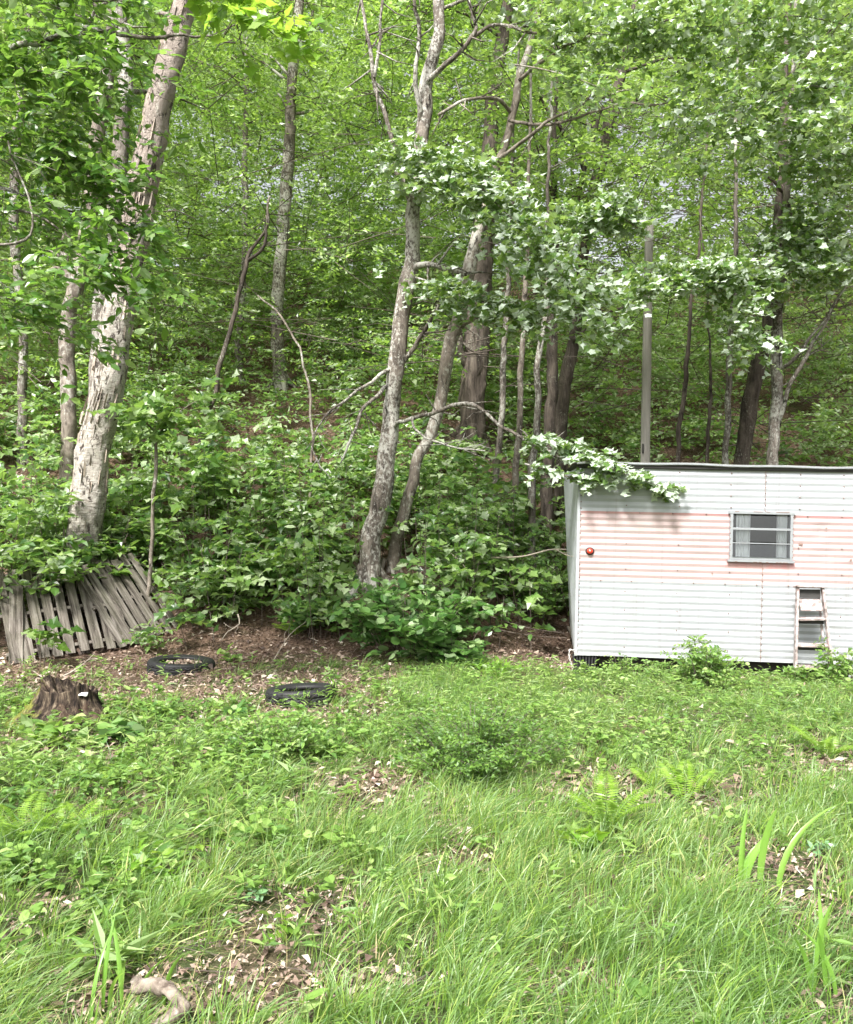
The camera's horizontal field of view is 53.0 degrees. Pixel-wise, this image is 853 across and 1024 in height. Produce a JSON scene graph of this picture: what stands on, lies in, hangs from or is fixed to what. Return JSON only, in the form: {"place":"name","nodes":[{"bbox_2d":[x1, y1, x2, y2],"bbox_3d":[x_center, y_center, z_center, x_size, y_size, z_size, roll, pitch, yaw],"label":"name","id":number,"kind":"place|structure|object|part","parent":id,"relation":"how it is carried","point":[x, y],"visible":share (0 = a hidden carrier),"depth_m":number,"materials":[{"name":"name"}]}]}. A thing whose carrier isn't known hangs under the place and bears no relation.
{"place":"outdoors","nodes":[
{"label":"outdoors","id":0,"kind":"place"},
{"bbox_2d":[0,652,852,1023],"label":"grass","id":1,"kind":"structure","parent":0,"point":[720,944],"depth_m":3.48,"materials":[{"name":"green plant"}]},
{"bbox_2d":[0,260,852,1023],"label":"ground","id":2,"kind":"structure","parent":0,"point":[304,642],"depth_m":7.88,"materials":[{"name":"soil"}]},
{"bbox_2d":[9,585,22,663],"bbox_3d":[-4.422,1.234,9.219,0.140,0.980,0.072,-5,-32,-18],"label":"plank","id":3,"kind":"object","parent":2,"relation":"on","point":[15,613],"visible":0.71,"depth_m":9.25,"materials":[{"name":"grey wood"}]},
{"bbox_2d":[0,498,75,641],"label":"broad leaved bush","id":4,"kind":"object","parent":2,"relation":"on","point":[18,552],"visible":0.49,"depth_m":9.70,"materials":[{"name":"green plant"}]},
{"bbox_2d":[0,791,75,841],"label":"fern","id":5,"kind":"object","parent":2,"relation":"on","point":[26,804],"visible":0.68,"depth_m":4.12,"materials":[{"name":"green plant"}]},
{"bbox_2d":[0,487,104,630],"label":"broad leaved bush","id":6,"kind":"object","parent":2,"relation":"on","point":[68,567],"visible":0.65,"depth_m":9.58,"materials":[{"name":"green plant"}]},
{"bbox_2d":[21,616,85,666],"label":"weed","id":7,"kind":"object","parent":2,"relation":"on","point":[53,623],"visible":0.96,"depth_m":8.81,"materials":[{"name":"green plant"}]},
{"bbox_2d":[4,675,114,734],"bbox_3d":[-2.716,1.442,6.529,1.017,0.380,0.915,0,0,26],"label":"tree stump","id":8,"kind":"object","parent":2,"relation":"on","point":[74,698],"visible":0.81,"depth_m":6.37,"materials":[{"name":"brown wood"}]},
{"bbox_2d":[0,558,129,663],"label":"wooden pallet","id":9,"kind":"object","parent":2,"relation":"on","point":[47,611],"visible":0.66,"depth_m":9.48,"materials":[{"name":"grey wood"}]},
{"bbox_2d":[14,711,118,751],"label":"weed","id":10,"kind":"object","parent":2,"relation":"on","point":[48,728],"visible":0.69,"depth_m":5.72,"materials":[{"name":"green plant"}]},
{"bbox_2d":[17,797,117,838],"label":"fern","id":11,"kind":"object","parent":2,"relation":"on","point":[71,816],"visible":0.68,"depth_m":4.16,"materials":[{"name":"green plant"}]},
{"bbox_2d":[3,4,143,470],"bbox_3d":[-5.414,-5.664,14.482,2.869,10.168,3.338,0,0,0],"label":"birch tree","id":12,"kind":"object","parent":2,"relation":"on","point":[22,381],"visible":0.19,"depth_m":13.96,"materials":[{"name":"grey plant"}]},
{"bbox_2d":[62,653,94,676],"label":"fallen branch","id":13,"kind":"object","parent":2,"relation":"on","point":[78,667],"visible":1,"depth_m":6.67,"materials":[{"name":"beige wood"}]},
{"bbox_2d":[14,491,154,596],"bbox_3d":[-4.148,0.499,10.411,1.498,1.731,1.568,0,0,40],"label":"broad leaved bush","id":14,"kind":"object","parent":2,"relation":"on","point":[117,549],"visible":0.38,"depth_m":10.28,"materials":[{"name":"green plant"}]},
{"bbox_2d":[58,908,164,987],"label":"weed","id":15,"kind":"object","parent":2,"relation":"on","point":[99,934],"visible":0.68,"depth_m":2.98,"materials":[{"name":"green plant"}]},
{"bbox_2d":[78,718,144,744],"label":"weed","id":16,"kind":"object","parent":2,"relation":"on","point":[122,725],"visible":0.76,"depth_m":5.85,"materials":[{"name":"green plant"}]},
{"bbox_2d":[89,758,142,778],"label":"fern","id":17,"kind":"object","parent":2,"relation":"on","point":[104,771],"visible":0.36,"depth_m":5.03,"materials":[{"name":"green plant"}]},
{"bbox_2d":[32,0,208,639],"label":"birch tree","id":18,"kind":"object","parent":2,"relation":"on","point":[95,438],"visible":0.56,"depth_m":10.15,"materials":[{"name":"grey plant"}]},
{"bbox_2d":[71,553,177,647],"bbox_3d":[-3.516,1.036,9.998,0.850,1.182,0.130,-16,-28,-51],"label":"wooden pallet","id":19,"kind":"object","parent":2,"relation":"on","point":[132,598],"visible":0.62,"depth_m":9.93,"materials":[{"name":"grey wood"}]},
{"bbox_2d":[35,9,232,508],"bbox_3d":[-4.580,-5.261,13.860,3.449,10.821,2.821,0,0,-29],"label":"birch tree","id":20,"kind":"object","parent":2,"relation":"on","point":[68,417],"visible":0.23,"depth_m":12.53,"materials":[{"name":"green plant"}]},
{"bbox_2d":[90,912,184,1020],"bbox_3d":[-0.890,1.462,2.698,0.341,0.292,0.151,0,0,13],"label":"iris","id":21,"kind":"object","parent":2,"relation":"on","point":[119,977],"visible":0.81,"depth_m":2.75,"materials":[{"name":"green plant"}]},
{"bbox_2d":[120,618,182,652],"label":"broad leaved bush","id":22,"kind":"object","parent":2,"relation":"on","point":[151,639],"visible":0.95,"depth_m":9.42,"materials":[{"name":"green plant"}]},
{"bbox_2d":[130,976,190,1023],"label":"bent log","id":23,"kind":"object","parent":2,"relation":"on","point":[159,986],"visible":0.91,"depth_m":2.64,"materials":[{"name":"brown wood"}]},
{"bbox_2d":[83,369,239,608],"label":"sapling","id":24,"kind":"object","parent":2,"relation":"on","point":[154,401],"visible":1,"depth_m":9.97,"materials":[{"name":"green plant"}]},
{"bbox_2d":[118,839,214,891],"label":"weed","id":25,"kind":"object","parent":2,"relation":"on","point":[134,865],"visible":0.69,"depth_m":3.63,"materials":[{"name":"green plant"}]},
{"bbox_2d":[146,654,214,675],"bbox_3d":[-2.485,1.573,8.666,0.670,0.161,0.670,3,0,-3],"label":"tyre","id":26,"kind":"object","parent":2,"relation":"on","point":[153,662],"visible":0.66,"depth_m":8.44,"materials":[{"name":"black rubber"}]},
{"bbox_2d":[79,1,283,395],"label":"birch tree","id":27,"kind":"object","parent":2,"relation":"on","point":[123,152],"visible":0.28,"depth_m":11.93,"materials":[{"name":"grey plant"}]},
{"bbox_2d":[134,529,288,627],"bbox_3d":[-2.471,0.791,10.340,1.748,1.205,1.675,0,0,-36],"label":"broad leaved bush","id":28,"kind":"object","parent":2,"relation":"on","point":[171,571],"visible":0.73,"depth_m":10.14,"materials":[{"name":"green plant"}]},
{"bbox_2d":[217,642,242,660],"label":"weed","id":29,"kind":"object","parent":2,"relation":"on","point":[226,656],"visible":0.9,"depth_m":9.00,"materials":[{"name":"green plant"}]},
{"bbox_2d":[222,614,239,639],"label":"fallen branch","id":30,"kind":"object","parent":2,"relation":"on","point":[234,627],"visible":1,"depth_m":9.15,"materials":[{"name":"beige wood"}]},
{"bbox_2d":[222,699,255,717],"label":"weed","id":31,"kind":"object","parent":2,"relation":"on","point":[233,708],"visible":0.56,"depth_m":6.62,"materials":[{"name":"green plant"}]},
{"bbox_2d":[197,195,289,473],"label":"tree","id":32,"kind":"object","parent":2,"relation":"on","point":[248,258],"visible":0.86,"depth_m":13.57,"materials":[{"name":"brown plant"}]},
{"bbox_2d":[245,883,267,905],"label":"weed","id":33,"kind":"object","parent":2,"relation":"on","point":[264,892],"visible":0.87,"depth_m":3.45,"materials":[{"name":"green plant"}]},
{"bbox_2d":[184,0,334,86],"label":"maple tree","id":34,"kind":"object","parent":2,"relation":"on","point":[247,16],"visible":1,"depth_m":5.35,"materials":[{"name":"green plant"}]},
{"bbox_2d":[196,532,331,610],"bbox_3d":[-2.047,0.749,10.719,1.746,1.017,1.666,0,0,0],"label":"broad leaved bush","id":35,"kind":"object","parent":2,"relation":"on","point":[257,570],"visible":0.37,"depth_m":10.43,"materials":[{"name":"green plant"}]},
{"bbox_2d":[0,0,537,404],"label":"birch tree","id":36,"kind":"object","parent":2,"relation":"on","point":[74,156],"visible":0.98,"depth_m":6.02,"materials":[{"name":"green plant"}]},
{"bbox_2d":[211,708,329,763],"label":"blueberry bush","id":37,"kind":"object","parent":2,"relation":"on","point":[296,740],"visible":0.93,"depth_m":5.47,"materials":[{"name":"green plant"}]},
{"bbox_2d":[255,910,295,945],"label":"weed","id":38,"kind":"object","parent":2,"relation":"on","point":[288,929],"visible":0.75,"depth_m":3.23,"materials":[{"name":"green plant"}]},
{"bbox_2d":[257,295,314,537],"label":"sapling","id":39,"kind":"object","parent":2,"relation":"on","point":[308,384],"visible":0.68,"depth_m":11.59,"materials":[{"name":"brown plant"}]},
{"bbox_2d":[273,621,306,659],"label":"fallen branch","id":40,"kind":"object","parent":2,"relation":"on","point":[286,639],"visible":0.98,"depth_m":9.12,"materials":[{"name":"grey wood"}]},
{"bbox_2d":[213,3,369,383],"bbox_3d":[-3.608,-8.022,17.627,3.177,11.395,6.005,0,0,24],"label":"tree","id":41,"kind":"object","parent":2,"relation":"on","point":[242,296],"visible":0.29,"depth_m":17.36,"materials":[{"name":"grey plant"}]},
{"bbox_2d":[272,621,319,634],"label":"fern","id":42,"kind":"object","parent":2,"relation":"on","point":[287,627],"visible":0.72,"depth_m":9.89,"materials":[{"name":"green plant"}]},
{"bbox_2d":[265,682,336,708],"bbox_3d":[-1.061,1.577,7.239,0.600,0.194,0.600,-3,-3,9],"label":"tyre","id":43,"kind":"object","parent":2,"relation":"on","point":[301,687],"visible":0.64,"depth_m":7.03,"materials":[{"name":"black rubber"}]},
{"bbox_2d":[196,0,406,390],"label":"tree","id":44,"kind":"object","parent":2,"relation":"on","point":[278,283],"visible":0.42,"depth_m":16.92,"materials":[{"name":"green plant"}]},
{"bbox_2d":[259,587,350,639],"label":"round leaved shrub","id":45,"kind":"object","parent":2,"relation":"on","point":[298,618],"visible":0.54,"depth_m":9.82,"materials":[{"name":"green plant"}]},
{"bbox_2d":[284,690,328,711],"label":"weed","id":46,"kind":"object","parent":2,"relation":"on","point":[293,695],"visible":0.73,"depth_m":6.87,"materials":[{"name":"green plant"}]},
{"bbox_2d":[286,542,356,586],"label":"broad leaved bush","id":47,"kind":"object","parent":2,"relation":"on","point":[347,568],"visible":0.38,"depth_m":10.82,"materials":[{"name":"green plant"}]},
{"bbox_2d":[320,666,345,702],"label":"weed","id":48,"kind":"object","parent":2,"relation":"on","point":[334,682],"visible":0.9,"depth_m":7.11,"materials":[{"name":"green plant"}]},
{"bbox_2d":[324,573,509,664],"bbox_3d":[-0.198,1.145,9.319,1.753,0.922,2.213,0,0,32],"label":"round leaved shrub","id":49,"kind":"object","parent":2,"relation":"on","point":[378,618],"visible":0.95,"depth_m":9.01,"materials":[{"name":"green plant"}]},
{"bbox_2d":[0,183,852,650],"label":"undergrowth","id":50,"kind":"object","parent":2,"relation":"on","point":[212,477],"visible":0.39,"depth_m":13.23,"materials":[{"name":"green plant"}]},
{"bbox_2d":[491,616,565,635],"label":"fallen branch","id":51,"kind":"object","parent":50,"relation":"in","point":[527,627],"visible":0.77,"depth_m":9.57,"materials":[{"name":"brown wood"}]},
{"bbox_2d":[491,549,572,558],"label":"fallen branch","id":52,"kind":"object","parent":50,"relation":"in","point":[530,554],"visible":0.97,"depth_m":9.82,"materials":[{"name":"wood"}]},
{"bbox_2d":[501,630,564,637],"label":"fallen branch","id":53,"kind":"object","parent":50,"relation":"in","point":[531,634],"visible":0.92,"depth_m":9.40,"materials":[{"name":"brown wood"}]},
{"bbox_2d":[0,0,852,465],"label":"woodland foliage","id":54,"kind":"object","parent":2,"relation":"on","point":[348,60],"visible":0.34,"depth_m":16.06,"materials":[{"name":"green plant"}]},
{"bbox_2d":[0,647,852,1023],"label":"ground cover","id":55,"kind":"object","parent":2,"relation":"on","point":[94,885],"visible":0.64,"depth_m":5.19,"materials":[{"name":"green plant"}]},
{"bbox_2d":[0,345,852,1023],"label":"leaf litter","id":56,"kind":"object","parent":2,"relation":"on","point":[364,807],"visible":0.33,"depth_m":4.91,"materials":[{"name":"brown plant"}]},
{"bbox_2d":[1,1,852,281],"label":"ridge foliage","id":57,"kind":"object","parent":2,"relation":"on","point":[631,123],"visible":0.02,"depth_m":38.41,"materials":[{"name":"green plant"}]},
{"bbox_2d":[401,625,490,664],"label":"round leaved shrub","id":58,"kind":"object","parent":2,"relation":"on","point":[456,650],"visible":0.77,"depth_m":8.71,"materials":[{"name":"green plant"}]},
{"bbox_2d":[397,474,543,575],"bbox_3d":[0.557,0.237,11.461,1.915,1.519,1.892,0,0,0],"label":"leaved bush","id":59,"kind":"object","parent":2,"relation":"on","point":[469,502],"visible":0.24,"depth_m":11.33,"materials":[{"name":"green plant"}]},
{"bbox_2d":[379,693,581,781],"bbox_3d":[0.321,1.415,5.345,1.272,0.439,1.417,0,0,0],"label":"blueberry bush","id":60,"kind":"object","parent":2,"relation":"on","point":[476,729],"visible":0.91,"depth_m":5.24,"materials":[{"name":"green plant"}]},
{"bbox_2d":[299,0,689,598],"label":"maple tree","id":61,"kind":"object","parent":2,"relation":"on","point":[457,174],"visible":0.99,"depth_m":9.90,"materials":[{"name":"green plant"}]},
{"bbox_2d":[472,656,523,678],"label":"weed","id":62,"kind":"object","parent":2,"relation":"on","point":[479,665],"visible":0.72,"depth_m":8.23,"materials":[{"name":"green plant"}]},
{"bbox_2d":[394,0,617,469],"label":"tree","id":63,"kind":"object","parent":2,"relation":"on","point":[473,385],"visible":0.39,"depth_m":14.84,"materials":[{"name":"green plant"}]},
{"bbox_2d":[475,542,567,629],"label":"leaved bush","id":64,"kind":"object","parent":2,"relation":"on","point":[544,589],"visible":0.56,"depth_m":10.96,"materials":[{"name":"green plant"}]},
{"bbox_2d":[381,0,667,576],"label":"maple tree","id":65,"kind":"object","parent":2,"relation":"on","point":[571,89],"visible":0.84,"depth_m":11.13,"materials":[{"name":"green plant"}]},
{"bbox_2d":[388,0,663,562],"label":"tree","id":66,"kind":"object","parent":2,"relation":"on","point":[518,441],"visible":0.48,"depth_m":12.68,"materials":[{"name":"green plant"}]},
{"bbox_2d":[453,24,650,522],"bbox_3d":[2.078,-3.818,13.749,3.154,8.427,2.576,0,0,-7],"label":"tree","id":67,"kind":"object","parent":2,"relation":"on","point":[502,409],"visible":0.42,"depth_m":13.25,"materials":[{"name":"green plant"}]},
{"bbox_2d":[556,821,609,857],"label":"weed","id":68,"kind":"object","parent":2,"relation":"on","point":[572,828],"visible":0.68,"depth_m":3.96,"materials":[{"name":"green plant"}]},
{"bbox_2d":[491,8,681,580],"bbox_3d":[2.288,-2.869,12.943,2.532,8.342,2.923,0,0,0],"label":"tree","id":69,"kind":"object","parent":2,"relation":"on","point":[596,150],"visible":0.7,"depth_m":12.00,"materials":[{"name":"green plant"}]},
{"bbox_2d":[461,3,730,551],"bbox_3d":[2.590,-3.713,13.639,4.538,9.025,5.150,0,0,0],"label":"tree","id":70,"kind":"object","parent":2,"relation":"on","point":[546,497],"visible":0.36,"depth_m":13.73,"materials":[{"name":"green plant"}]},
{"bbox_2d":[486,207,726,462],"bbox_3d":[3.191,-1.856,13.546,4.036,5.786,2.198,0,0,-14],"label":"tree","id":71,"kind":"object","parent":2,"relation":"on","point":[692,246],"visible":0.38,"depth_m":13.16,"materials":[{"name":"green plant"}]},
{"bbox_2d":[566,771,657,831],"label":"fern","id":72,"kind":"object","parent":2,"relation":"on","point":[599,804],"visible":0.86,"depth_m":4.26,"materials":[{"name":"green plant"}]},
{"bbox_2d":[594,652,640,678],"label":"weedy bush","id":73,"kind":"object","parent":2,"relation":"on","point":[623,661],"visible":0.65,"depth_m":8.46,"materials":[{"name":"green plant"}]},
{"bbox_2d":[445,0,790,528],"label":"tree","id":74,"kind":"object","parent":2,"relation":"on","point":[565,380],"visible":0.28,"depth_m":14.43,"materials":[{"name":"green plant"}]},
{"bbox_2d":[501,80,762,462],"bbox_3d":[3.879,-3.050,14.194,5.203,7.925,2.286,0,0,-26],"label":"tree","id":75,"kind":"object","parent":2,"relation":"on","point":[683,400],"visible":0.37,"depth_m":13.23,"materials":[{"name":"green plant"}]},
{"bbox_2d":[640,225,653,462],"bbox_3d":[3.161,-1.384,12.303,0.200,5.517,0.147,0,0,-16],"label":"wooden pole","id":76,"kind":"object","parent":2,"relation":"on","point":[646,389],"visible":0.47,"depth_m":12.24,"materials":[{"name":"grey wood"}]},
{"bbox_2d":[628,659,685,679],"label":"weedy bush","id":77,"kind":"object","parent":2,"relation":"on","point":[658,664],"visible":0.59,"depth_m":8.46,"materials":[{"name":"green plant"}]},
{"bbox_2d":[629,765,688,786],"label":"fern","id":78,"kind":"object","parent":2,"relation":"on","point":[638,774],"visible":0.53,"depth_m":4.96,"materials":[{"name":"green plant"}]},
{"bbox_2d":[466,0,852,208],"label":"maple tree","id":79,"kind":"object","parent":2,"relation":"on","point":[675,36],"visible":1,"depth_m":10.49,"materials":[{"name":"green plant"}]},
{"bbox_2d":[599,0,768,463],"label":"tree","id":80,"kind":"object","parent":2,"relation":"on","point":[729,380],"visible":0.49,"depth_m":13.14,"materials":[{"name":"green plant"}]},
{"bbox_2d":[656,759,716,805],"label":"fern","id":81,"kind":"object","parent":2,"relation":"on","point":[679,775],"visible":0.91,"depth_m":4.68,"materials":[{"name":"green plant"}]},
{"bbox_2d":[541,0,852,464],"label":"maple tree","id":82,"kind":"object","parent":2,"relation":"on","point":[594,215],"visible":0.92,"depth_m":11.05,"materials":[{"name":"green plant"}]},
{"bbox_2d":[660,634,745,687],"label":"weedy bush","id":83,"kind":"object","parent":2,"relation":"on","point":[706,663],"visible":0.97,"depth_m":7.84,"materials":[{"name":"green plant"}]},
{"bbox_2d":[564,462,852,676],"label":"camper trailer","id":84,"kind":"object","parent":2,"relation":"on","point":[727,557],"visible":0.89,"depth_m":8.67,"materials":[{"name":"white paint"}]},
{"bbox_3d":[3.367,0.251,8.622,0.650,0.511,0.087,1,0,6],"label":"window","id":85,"kind":"part","parent":84,"relation":"part of","materials":[{"name":"metal"}]},
{"bbox_2d":[701,793,718,807],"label":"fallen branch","id":86,"kind":"object","parent":2,"relation":"on","point":[715,805],"visible":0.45,"depth_m":4.68,"materials":[{"name":"wood"}]},
{"bbox_2d":[742,825,772,879],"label":"iris","id":87,"kind":"object","parent":2,"relation":"on","point":[745,859],"visible":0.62,"depth_m":3.62,"materials":[{"name":"green plant"}]},
{"bbox_2d":[663,0,852,464],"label":"tree","id":88,"kind":"object","parent":2,"relation":"on","point":[748,411],"visible":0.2,"depth_m":12.90,"materials":[{"name":"green plant"}]},
{"bbox_2d":[738,803,839,888],"bbox_3d":[1.543,1.396,3.594,0.477,0.363,0.161,0,0,0],"label":"iris","id":89,"kind":"object","parent":2,"relation":"on","point":[760,847],"visible":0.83,"depth_m":3.58,"materials":[{"name":"green plant"}]},
{"bbox_2d":[782,664,818,682],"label":"weedy bush","id":90,"kind":"object","parent":2,"relation":"on","point":[798,671],"visible":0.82,"depth_m":8.07,"materials":[{"name":"green plant"}]},
{"bbox_2d":[793,585,833,678],"bbox_3d":[3.738,1.194,8.309,0.386,0.949,0.140,1,-9,4],"label":"stepladder","id":91,"kind":"object","parent":2,"relation":"on","point":[807,600],"visible":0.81,"depth_m":8.31,"materials":[{"name":"paint"}]},
{"bbox_2d":[786,723,852,757],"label":"fern","id":92,"kind":"object","parent":2,"relation":"on","point":[829,745],"visible":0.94,"depth_m":5.56,"materials":[{"name":"green plant"}]},
{"bbox_2d":[806,840,835,856],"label":"weed","id":93,"kind":"object","parent":2,"relation":"on","point":[809,844],"visible":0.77,"depth_m":3.96,"materials":[{"name":"green plant"}]},
{"bbox_2d":[792,889,852,997],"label":"iris","id":94,"kind":"object","parent":2,"relation":"on","point":[819,947],"visible":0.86,"depth_m":2.79,"materials":[{"name":"green plant"}]},
{"bbox_2d":[809,636,852,684],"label":"weedy bush","id":95,"kind":"object","parent":2,"relation":"on","point":[828,667],"visible":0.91,"depth_m":8.01,"materials":[{"name":"green plant"}]},
{"bbox_2d":[833,647,852,681],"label":"weedy bush","id":96,"kind":"object","parent":2,"relation":"on","point":[848,660],"visible":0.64,"depth_m":8.09,"materials":[{"name":"green plant"}]},
{"bbox_2d":[0,4,852,281],"label":"sky","id":97,"kind":"structure","parent":0,"point":[661,182],"materials":[{"name":"white"}]}
]}

